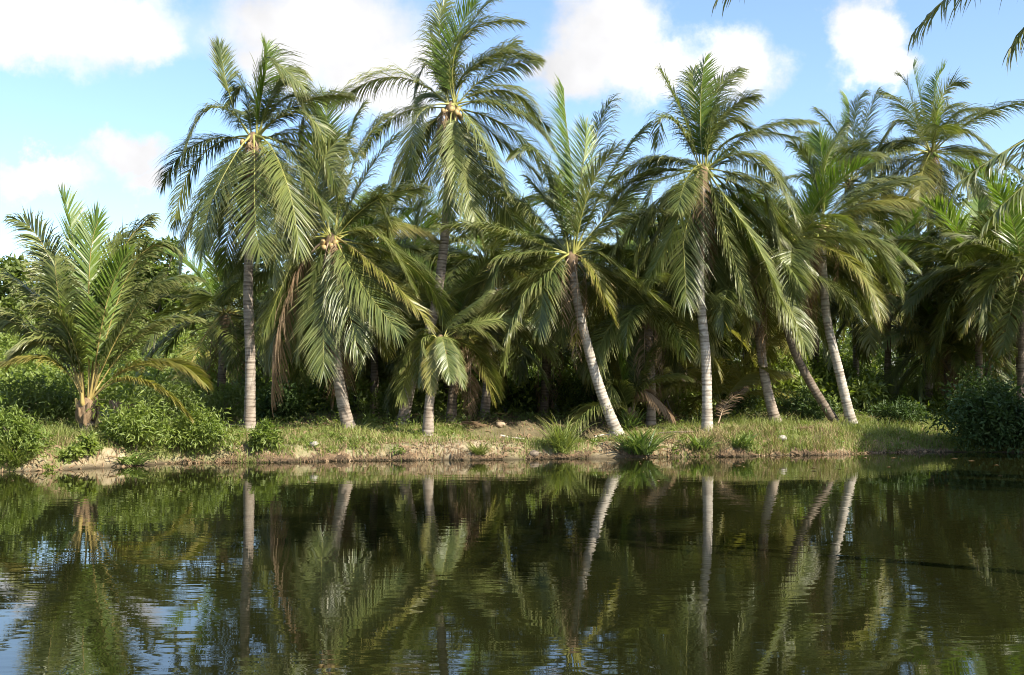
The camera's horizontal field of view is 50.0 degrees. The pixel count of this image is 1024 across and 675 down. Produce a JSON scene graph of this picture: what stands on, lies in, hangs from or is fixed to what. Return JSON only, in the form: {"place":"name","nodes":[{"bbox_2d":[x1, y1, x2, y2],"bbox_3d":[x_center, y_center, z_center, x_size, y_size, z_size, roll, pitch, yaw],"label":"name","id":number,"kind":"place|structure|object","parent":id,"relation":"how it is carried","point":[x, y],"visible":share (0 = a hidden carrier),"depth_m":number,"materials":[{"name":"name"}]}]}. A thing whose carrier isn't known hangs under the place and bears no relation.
{"place":"outdoors","nodes":[
{"label":"outdoors","id":0,"kind":"place"},
{"bbox_2d":[0,452,1023,674],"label":"pond water","id":1,"kind":"structure","parent":0,"point":[906,563],"depth_m":13.74,"materials":[{"name":"green liquid"}]},
{"bbox_2d":[67,453,972,490],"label":"floating leaves","id":2,"kind":"object","parent":1,"relation":"on","point":[579,458],"visible":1,"depth_m":31.06,"materials":[{"name":"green plant"}]},
{"bbox_2d":[0,383,1023,471],"bbox_3d":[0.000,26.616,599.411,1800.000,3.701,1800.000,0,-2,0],"label":"ground","id":3,"kind":"structure","parent":0,"point":[514,430],"depth_m":34.14,"materials":[{"name":"soil"}]},
{"bbox_2d":[0,441,49,466],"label":"grass tuft","id":4,"kind":"object","parent":3,"relation":"on","point":[18,459],"visible":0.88,"depth_m":28.66,"materials":[{"name":"green plant"}]},
{"bbox_2d":[0,395,56,459],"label":"shrub","id":5,"kind":"object","parent":3,"relation":"on","point":[19,435],"visible":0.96,"depth_m":28.93,"materials":[{"name":"green plant"}]},
{"bbox_2d":[0,253,66,369],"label":"broadleaf tree","id":6,"kind":"object","parent":3,"relation":"on","point":[13,266],"visible":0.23,"depth_m":74.72,"materials":[{"name":"green plant"}]},
{"bbox_2d":[0,367,79,427],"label":"shrub","id":7,"kind":"object","parent":3,"relation":"on","point":[25,399],"visible":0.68,"depth_m":33.50,"materials":[{"name":"green plant"}]},
{"bbox_2d":[27,373,105,425],"bbox_3d":[-14.186,1.999,34.521,2.346,1.844,2.027,0,-2,0],"label":"shrub","id":8,"kind":"object","parent":3,"relation":"on","point":[70,411],"visible":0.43,"depth_m":34.30,"materials":[{"name":"green plant"}]},
{"bbox_2d":[57,440,84,463],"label":"shrub","id":9,"kind":"object","parent":3,"relation":"on","point":[71,452],"visible":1,"depth_m":29.61,"materials":[{"name":"green plant"}]},
{"bbox_2d":[20,302,134,375],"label":"broadleaf tree","id":10,"kind":"object","parent":3,"relation":"on","point":[111,329],"visible":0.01,"depth_m":77.08,"materials":[{"name":"green plant"}]},
{"bbox_2d":[74,430,103,458],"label":"shrub","id":11,"kind":"object","parent":3,"relation":"on","point":[88,444],"visible":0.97,"depth_m":30.03,"materials":[{"name":"green plant"}]},
{"bbox_2d":[0,181,214,432],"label":"coconut palm","id":12,"kind":"object","parent":3,"relation":"on","point":[80,304],"visible":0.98,"depth_m":32.71,"materials":[{"name":"green plant"}]},
{"bbox_2d":[104,451,161,464],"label":"blade plant","id":13,"kind":"object","parent":3,"relation":"on","point":[132,458],"visible":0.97,"depth_m":30.62,"materials":[{"name":"green plant"}]},
{"bbox_2d":[86,386,187,451],"bbox_3d":[-10.682,2.290,31.175,2.796,1.889,2.350,0,-2,0],"label":"shrub","id":14,"kind":"object","parent":3,"relation":"on","point":[127,427],"visible":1,"depth_m":31.03,"materials":[{"name":"green plant"}]},
{"bbox_2d":[105,231,218,374],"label":"broadleaf tree","id":15,"kind":"object","parent":3,"relation":"on","point":[172,270],"visible":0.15,"depth_m":79.27,"materials":[{"name":"green plant"}]},
{"bbox_2d":[122,368,206,424],"bbox_3d":[-11.679,2.017,37.315,2.772,2.231,2.106,0,-2,0],"label":"shrub","id":16,"kind":"object","parent":3,"relation":"on","point":[180,392],"visible":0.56,"depth_m":36.97,"materials":[{"name":"green plant"}]},
{"bbox_2d":[159,403,244,455],"bbox_3d":[-9.125,2.683,32.174,2.592,1.520,1.829,-1,-3,19],"label":"shrub","id":17,"kind":"object","parent":3,"relation":"on","point":[201,430],"visible":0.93,"depth_m":32.01,"materials":[{"name":"green plant"}]},
{"bbox_2d":[181,272,243,355],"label":"coconut palm","id":18,"kind":"object","parent":3,"relation":"on","point":[198,284],"visible":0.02,"depth_m":89.36,"materials":[{"name":"green plant"}]},
{"bbox_2d":[122,230,320,398],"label":"coconut palm","id":19,"kind":"object","parent":3,"relation":"on","point":[226,340],"visible":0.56,"depth_m":46.08,"materials":[{"name":"green plant"}]},
{"bbox_2d":[188,376,260,423],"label":"shrub","id":20,"kind":"object","parent":3,"relation":"on","point":[222,401],"visible":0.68,"depth_m":39.20,"materials":[{"name":"green plant"}]},
{"bbox_2d":[171,261,294,379],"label":"broadleaf tree","id":21,"kind":"object","parent":3,"relation":"on","point":[188,271],"depth_m":111.48,"materials":[{"name":"green plant"}]},
{"bbox_2d":[148,33,366,429],"bbox_3d":[-8.717,-3.655,37.770,7.689,13.831,6.135,-1,-3,19],"label":"coconut palm","id":22,"kind":"object","parent":3,"relation":"on","point":[255,159],"visible":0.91,"depth_m":36.84,"materials":[{"name":"green plant"}]},
{"bbox_2d":[247,418,285,452],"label":"shrub","id":23,"kind":"object","parent":3,"relation":"on","point":[263,437],"visible":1,"depth_m":32.44,"materials":[{"name":"green plant"}]},
{"bbox_2d":[186,285,347,391],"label":"coconut palm","id":24,"kind":"object","parent":3,"relation":"on","point":[257,314],"visible":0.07,"depth_m":51.33,"materials":[{"name":"green plant"}]},
{"bbox_2d":[256,379,306,421],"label":"shrub","id":25,"kind":"object","parent":3,"relation":"on","point":[288,406],"visible":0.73,"depth_m":41.12,"materials":[{"name":"green plant"}]},
{"bbox_2d":[209,195,430,417],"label":"coconut palm","id":26,"kind":"object","parent":3,"relation":"on","point":[267,362],"visible":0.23,"depth_m":41.61,"materials":[{"name":"green plant"}]},
{"bbox_2d":[220,81,458,428],"bbox_3d":[-5.913,-2.728,38.064,8.369,12.112,6.062,-1,-3,21],"label":"coconut palm","id":27,"kind":"object","parent":3,"relation":"on","point":[348,281],"visible":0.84,"depth_m":36.68,"materials":[{"name":"green plant"}]},
{"bbox_2d":[242,186,461,410],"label":"coconut palm","id":28,"kind":"object","parent":3,"relation":"on","point":[365,193],"visible":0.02,"depth_m":50.05,"materials":[{"name":"green plant"}]},
{"bbox_2d":[270,183,473,413],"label":"coconut palm","id":29,"kind":"object","parent":3,"relation":"on","point":[374,376],"visible":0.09,"depth_m":46.62,"materials":[{"name":"green plant"}]},
{"bbox_2d":[300,313,468,398],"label":"coconut palm","id":30,"kind":"object","parent":3,"relation":"on","point":[381,363],"visible":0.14,"depth_m":48.68,"materials":[{"name":"green plant"}]},
{"bbox_2d":[318,246,458,402],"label":"coconut palm","id":31,"kind":"object","parent":3,"relation":"on","point":[366,372],"visible":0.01,"depth_m":49.18,"materials":[{"name":"green plant"}]},
{"bbox_2d":[350,381,442,416],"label":"shrub","id":32,"kind":"object","parent":3,"relation":"on","point":[380,399],"visible":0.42,"depth_m":44.96,"materials":[{"name":"green plant"}]},
{"bbox_2d":[298,190,507,411],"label":"coconut palm","id":33,"kind":"object","parent":3,"relation":"on","point":[428,225],"visible":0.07,"depth_m":46.48,"materials":[{"name":"green plant"}]},
{"bbox_2d":[330,0,557,425],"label":"coconut palm","id":34,"kind":"object","parent":3,"relation":"on","point":[455,140],"visible":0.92,"depth_m":39.56,"materials":[{"name":"green plant"}]},
{"bbox_2d":[367,263,535,404],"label":"coconut palm","id":35,"kind":"object","parent":3,"relation":"on","point":[393,365],"visible":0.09,"depth_m":48.02,"materials":[{"name":"green plant"}]},
{"bbox_2d":[418,241,495,367],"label":"coconut palm","id":36,"kind":"object","parent":3,"relation":"on","point":[458,254],"depth_m":55.29,"materials":[{"name":"green plant"}]},
{"bbox_2d":[352,244,562,422],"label":"coconut palm","id":37,"kind":"object","parent":3,"relation":"on","point":[454,388],"visible":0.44,"depth_m":39.59,"materials":[{"name":"green plant"}]},
{"bbox_2d":[387,286,535,436],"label":"coconut palm","id":38,"kind":"object","parent":3,"relation":"on","point":[437,349],"visible":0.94,"depth_m":35.97,"materials":[{"name":"green plant"}]},
{"bbox_2d":[449,420,488,427],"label":"fallen frond","id":39,"kind":"object","parent":3,"relation":"on","point":[472,423],"visible":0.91,"depth_m":38.07,"materials":[{"name":"brown plant"}]},
{"bbox_2d":[432,245,522,368],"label":"coconut palm","id":40,"kind":"object","parent":3,"relation":"on","point":[506,312],"visible":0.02,"depth_m":56.37,"materials":[{"name":"green plant"}]},
{"bbox_2d":[463,440,494,454],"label":"grass tuft","id":41,"kind":"object","parent":3,"relation":"on","point":[477,451],"visible":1,"depth_m":33.17,"materials":[{"name":"green plant"}]},
{"bbox_2d":[2,398,957,435],"bbox_3d":[3.680,3.164,45.811,51.220,1.506,17.359,1,-2,-15],"label":"ground cover","id":42,"kind":"object","parent":3,"relation":"on","point":[460,413],"visible":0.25,"depth_m":41.08,"materials":[{"name":"green plant"}]},
{"bbox_2d":[378,162,592,416],"bbox_3d":[-1.064,-1.676,44.805,8.972,10.086,8.990,0,-2,0],"label":"coconut palm","id":43,"kind":"object","parent":3,"relation":"on","point":[486,397],"visible":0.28,"depth_m":44.07,"materials":[{"name":"green plant"}]},
{"bbox_2d":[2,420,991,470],"bbox_3d":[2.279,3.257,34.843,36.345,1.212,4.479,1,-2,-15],"label":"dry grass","id":44,"kind":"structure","parent":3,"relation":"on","point":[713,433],"depth_m":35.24,"materials":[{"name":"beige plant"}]},
{"bbox_2d":[178,447,819,461],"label":"hanging roots","id":45,"kind":"object","parent":3,"relation":"on","point":[735,452],"visible":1,"depth_m":33.11,"materials":[{"name":"brown plant"}]},
{"bbox_2d":[495,422,505,427],"bbox_3d":[-0.401,3.053,38.407,0.354,0.227,0.314,0,-2,0],"label":"stone","id":46,"kind":"object","parent":3,"relation":"on","point":[500,424],"visible":1,"depth_m":38.30,"materials":[{"name":"beige stone"}]},
{"bbox_2d":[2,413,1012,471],"bbox_3d":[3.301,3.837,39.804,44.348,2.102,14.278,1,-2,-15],"label":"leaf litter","id":47,"kind":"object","parent":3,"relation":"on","point":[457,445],"visible":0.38,"depth_m":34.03,"materials":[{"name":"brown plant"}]},
{"bbox_2d":[0,315,1016,417],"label":"undergrowth","id":48,"kind":"object","parent":3,"relation":"on","point":[860,389],"visible":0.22,"depth_m":48.73,"materials":[{"name":"green plant"}]},
{"bbox_2d":[0,411,1023,470],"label":"grass","id":49,"kind":"structure","parent":3,"relation":"on","point":[536,442],"depth_m":35.55,"materials":[{"name":"green plant"}]},
{"bbox_2d":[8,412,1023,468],"bbox_3d":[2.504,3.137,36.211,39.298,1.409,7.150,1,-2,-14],"label":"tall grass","id":50,"kind":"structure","parent":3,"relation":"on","point":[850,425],"depth_m":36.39,"materials":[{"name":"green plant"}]},
{"bbox_2d":[529,450,539,456],"bbox_3d":[0.668,3.560,33.638,0.366,0.250,0.320,0,-2,0],"label":"stone","id":51,"kind":"object","parent":3,"relation":"on","point":[533,453],"visible":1,"depth_m":33.52,"materials":[{"name":"beige stone"}]},
{"bbox_2d":[449,188,627,413],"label":"coconut palm","id":52,"kind":"object","parent":3,"relation":"on","point":[533,228],"visible":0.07,"depth_m":47.66,"materials":[{"name":"green plant"}]},
{"bbox_2d":[502,363,578,413],"bbox_3d":[1.167,2.251,48.725,4.734,2.308,2.389,0,-2,0],"label":"shrub","id":53,"kind":"object","parent":3,"relation":"on","point":[525,400],"visible":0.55,"depth_m":48.38,"materials":[{"name":"green plant"}]},
{"bbox_2d":[465,250,637,415],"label":"coconut palm","id":54,"kind":"object","parent":3,"relation":"on","point":[522,364],"visible":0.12,"depth_m":46.16,"materials":[{"name":"green plant"}]},
{"bbox_2d":[476,249,634,376],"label":"broadleaf tree","id":55,"kind":"object","parent":3,"relation":"on","point":[565,354],"depth_m":115.97,"materials":[{"name":"green plant"}]},
{"bbox_2d":[437,74,688,435],"bbox_3d":[1.728,-2.791,38.948,8.935,12.794,6.496,0,-2,0],"label":"coconut palm","id":56,"kind":"object","parent":3,"relation":"on","point":[568,218],"visible":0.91,"depth_m":37.78,"materials":[{"name":"green plant"}]},
{"bbox_2d":[533,413,599,453],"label":"grass tuft","id":57,"kind":"object","parent":3,"relation":"on","point":[560,439],"visible":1,"depth_m":33.76,"materials":[{"name":"green plant"}]},
{"bbox_2d":[555,374,624,415],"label":"shrub","id":58,"kind":"object","parent":3,"relation":"on","point":[591,398],"visible":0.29,"depth_m":46.34,"materials":[{"name":"green plant"}]},
{"bbox_2d":[559,307,691,405],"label":"coconut palm","id":59,"kind":"object","parent":3,"relation":"on","point":[569,357],"depth_m":52.76,"materials":[{"name":"green plant"}]},
{"bbox_2d":[562,297,695,435],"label":"coconut palm","id":60,"kind":"object","parent":3,"relation":"on","point":[632,391],"visible":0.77,"depth_m":38.89,"materials":[{"name":"green plant"}]},
{"bbox_2d":[617,403,650,428],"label":"blade plant","id":61,"kind":"object","parent":3,"relation":"on","point":[627,421],"visible":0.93,"depth_m":38.68,"materials":[{"name":"green plant"}]},
{"bbox_2d":[552,194,726,410],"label":"coconut palm","id":62,"kind":"object","parent":3,"relation":"on","point":[621,231],"visible":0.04,"depth_m":48.81,"materials":[{"name":"green plant"}]},
{"bbox_2d":[606,425,677,454],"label":"blade plant","id":63,"kind":"object","parent":3,"relation":"on","point":[641,444],"visible":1,"depth_m":34.03,"materials":[{"name":"green plant"}]},
{"bbox_2d":[537,232,764,424],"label":"coconut palm","id":64,"kind":"object","parent":3,"relation":"on","point":[626,322],"visible":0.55,"depth_m":38.56,"materials":[{"name":"green plant"}]},
{"bbox_2d":[571,148,764,416],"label":"coconut palm","id":65,"kind":"object","parent":3,"relation":"on","point":[639,203],"visible":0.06,"depth_m":45.25,"materials":[{"name":"green plant"}]},
{"bbox_2d":[663,400,681,420],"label":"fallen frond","id":66,"kind":"object","parent":3,"relation":"on","point":[672,409],"visible":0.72,"depth_m":43.33,"materials":[{"name":"plant"}]},
{"bbox_2d":[587,233,782,413],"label":"coconut palm","id":67,"kind":"object","parent":3,"relation":"on","point":[669,397],"visible":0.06,"depth_m":45.88,"materials":[{"name":"green plant"}]},
{"bbox_2d":[675,433,727,450],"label":"blade plant","id":68,"kind":"object","parent":3,"relation":"on","point":[700,444],"visible":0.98,"depth_m":34.72,"materials":[{"name":"green plant"}]},
{"bbox_2d":[598,52,820,431],"bbox_3d":[6.819,-3.270,38.045,7.558,13.320,7.066,-1,-3,24],"label":"coconut palm","id":69,"kind":"object","parent":3,"relation":"on","point":[704,209],"visible":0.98,"depth_m":37.54,"materials":[{"name":"green plant"}]},
{"bbox_2d":[669,234,787,374],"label":"coconut palm","id":70,"kind":"object","parent":3,"relation":"on","point":[737,345],"visible":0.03,"depth_m":48.48,"materials":[{"name":"green plant"}]},
{"bbox_2d":[646,330,816,418],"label":"coconut palm","id":71,"kind":"object","parent":3,"relation":"on","point":[737,379],"visible":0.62,"depth_m":41.23,"materials":[{"name":"green plant"}]},
{"bbox_2d":[715,386,750,424],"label":"fallen frond","id":72,"kind":"object","parent":3,"relation":"on","point":[743,389],"visible":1,"depth_m":39.27,"materials":[{"name":"brown plant"}]},
{"bbox_2d":[701,374,765,415],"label":"shrub","id":73,"kind":"object","parent":3,"relation":"on","point":[742,402],"visible":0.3,"depth_m":43.89,"materials":[{"name":"green plant"}]},
{"bbox_2d":[722,430,762,448],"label":"blade plant","id":74,"kind":"object","parent":3,"relation":"on","point":[744,441],"visible":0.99,"depth_m":34.80,"materials":[{"name":"green plant"}]},
{"bbox_2d":[649,191,868,422],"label":"coconut palm","id":75,"kind":"object","parent":3,"relation":"on","point":[716,318],"visible":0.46,"depth_m":38.54,"materials":[{"name":"green plant"}]},
{"bbox_2d":[705,238,832,366],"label":"coconut palm","id":76,"kind":"object","parent":3,"relation":"on","point":[750,336],"visible":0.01,"depth_m":56.99,"materials":[{"name":"green plant"}]},
{"bbox_2d":[747,346,811,408],"bbox_3d":[11.687,1.756,48.363,3.192,2.967,2.604,1,-3,-18],"label":"shrub","id":77,"kind":"object","parent":3,"relation":"on","point":[785,362],"visible":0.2,"depth_m":48.05,"materials":[{"name":"green plant"}]},
{"bbox_2d":[695,192,887,371],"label":"coconut palm","id":78,"kind":"object","parent":3,"relation":"on","point":[834,324],"visible":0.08,"depth_m":50.17,"materials":[{"name":"green plant"}]},
{"bbox_2d":[774,383,842,420],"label":"shrub","id":79,"kind":"object","parent":3,"relation":"on","point":[813,408],"visible":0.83,"depth_m":40.32,"materials":[{"name":"green plant"}]},
{"bbox_2d":[704,152,922,423],"bbox_3d":[10.544,-1.494,40.130,7.820,9.842,8.324,0,-2,0],"label":"coconut palm","id":80,"kind":"object","parent":3,"relation":"on","point":[841,217],"visible":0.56,"depth_m":38.44,"materials":[{"name":"green plant"}]},
{"bbox_2d":[715,119,931,424],"bbox_3d":[11.075,-2.323,41.103,8.849,11.551,6.020,-1,-3,25],"label":"coconut palm","id":81,"kind":"object","parent":3,"relation":"on","point":[809,162],"visible":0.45,"depth_m":39.73,"materials":[{"name":"green plant"}]},
{"bbox_2d":[752,220,904,369],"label":"coconut palm","id":82,"kind":"object","parent":3,"relation":"on","point":[840,317],"visible":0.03,"depth_m":57.78,"materials":[{"name":"green plant"}]},
{"bbox_2d":[805,350,867,406],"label":"shrub","id":83,"kind":"object","parent":3,"relation":"on","point":[821,366],"visible":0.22,"depth_m":51.87,"materials":[{"name":"green plant"}]},
{"bbox_2d":[757,87,947,375],"bbox_3d":[16.952,-4.812,56.766,8.791,16.743,10.019,0,-2,0],"label":"coconut palm","id":84,"kind":"object","parent":3,"relation":"on","point":[849,185],"visible":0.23,"depth_m":56.19,"materials":[{"name":"green plant"}]},
{"bbox_2d":[807,225,922,375],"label":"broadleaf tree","id":85,"kind":"object","parent":3,"relation":"on","point":[892,350],"visible":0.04,"depth_m":116.03,"materials":[{"name":"green plant"}]},
{"bbox_2d":[819,256,914,369],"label":"coconut palm","id":86,"kind":"object","parent":3,"relation":"on","point":[843,333],"visible":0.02,"depth_m":86.76,"materials":[{"name":"green plant"}]},
{"bbox_2d":[711,0,1023,71],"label":"coconut palm","id":87,"kind":"object","parent":3,"relation":"on","point":[1011,49],"visible":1,"depth_m":12.13,"materials":[{"name":"green plant"}]},
{"bbox_2d":[859,270,917,352],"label":"coconut palm","id":88,"kind":"object","parent":3,"relation":"on","point":[900,310],"visible":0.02,"depth_m":93.61,"materials":[{"name":"green plant"}]},
{"bbox_2d":[814,205,985,408],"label":"coconut palm","id":89,"kind":"object","parent":3,"relation":"on","point":[889,298],"visible":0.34,"depth_m":49.59,"materials":[{"name":"green plant"}]},
{"bbox_2d":[864,394,935,424],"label":"shrub","id":90,"kind":"object","parent":3,"relation":"on","point":[909,412],"visible":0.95,"depth_m":41.05,"materials":[{"name":"green plant"}]},
{"bbox_2d":[892,370,941,405],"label":"shrub","id":91,"kind":"object","parent":3,"relation":"on","point":[934,395],"visible":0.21,"depth_m":53.03,"materials":[{"name":"green plant"}]},
{"bbox_2d":[815,56,1023,409],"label":"coconut palm","id":92,"kind":"object","parent":3,"relation":"on","point":[933,127],"visible":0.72,"depth_m":52.49,"materials":[{"name":"green plant"}]},
{"bbox_2d":[849,287,1017,412],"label":"coconut palm","id":93,"kind":"object","parent":3,"relation":"on","point":[949,356],"visible":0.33,"depth_m":49.71,"materials":[{"name":"green plant"}]},
{"bbox_2d":[881,220,1016,386],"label":"coconut palm","id":94,"kind":"object","parent":3,"relation":"on","point":[904,345],"visible":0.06,"depth_m":51.91,"materials":[{"name":"green plant"}]},
{"bbox_2d":[875,193,1023,386],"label":"coconut palm","id":95,"kind":"object","parent":3,"relation":"on","point":[976,213],"visible":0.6,"depth_m":46.69,"materials":[{"name":"green plant"}]},
{"bbox_2d":[893,236,1018,387],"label":"coconut palm","id":96,"kind":"object","parent":3,"relation":"on","point":[942,255],"visible":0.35,"depth_m":47.33,"materials":[{"name":"green plant"}]},
{"bbox_2d":[904,165,1023,378],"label":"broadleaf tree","id":97,"kind":"object","parent":3,"relation":"on","point":[1007,179],"visible":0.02,"depth_m":63.47,"materials":[{"name":"green plant"}]},
{"bbox_2d":[907,179,1023,401],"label":"coconut palm","id":98,"kind":"object","parent":3,"relation":"on","point":[1008,265],"visible":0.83,"depth_m":44.22,"materials":[{"name":"green plant"}]},
{"bbox_2d":[919,363,1023,453],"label":"shrub","id":99,"kind":"object","parent":3,"relation":"on","point":[996,416],"visible":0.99,"depth_m":36.64,"materials":[{"name":"green plant"}]},
{"bbox_2d":[928,157,1023,338],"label":"coconut palm","id":100,"kind":"object","parent":3,"relation":"on","point":[979,175],"visible":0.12,"depth_m":49.31,"materials":[{"name":"green plant"}]},
{"bbox_2d":[939,240,1017,380],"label":"coconut palm","id":101,"kind":"object","parent":3,"relation":"on","point":[1015,345],"visible":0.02,"depth_m":55.91,"materials":[{"name":"green plant"}]},
{"bbox_2d":[937,347,1020,414],"bbox_3d":[19.526,1.981,45.567,3.602,3.189,2.785,0,-2,0],"label":"shrub","id":102,"kind":"object","parent":3,"relation":"on","point":[970,384],"visible":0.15,"depth_m":45.47,"materials":[{"name":"green plant"}]},
{"bbox_2d":[947,139,1023,240],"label":"coconut palm","id":103,"kind":"object","parent":3,"relation":"on","point":[992,163],"visible":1,"depth_m":22.69,"materials":[{"name":"green plant"}]},
{"bbox_2d":[959,213,1017,381],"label":"coconut palm","id":104,"kind":"object","parent":3,"relation":"on","point":[1016,334],"visible":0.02,"depth_m":53.77,"materials":[{"name":"green plant"}]},
{"bbox_2d":[0,0,1023,365],"label":"sky","id":105,"kind":"structure","parent":0,"point":[92,92],"materials":[{"name":"blue"}]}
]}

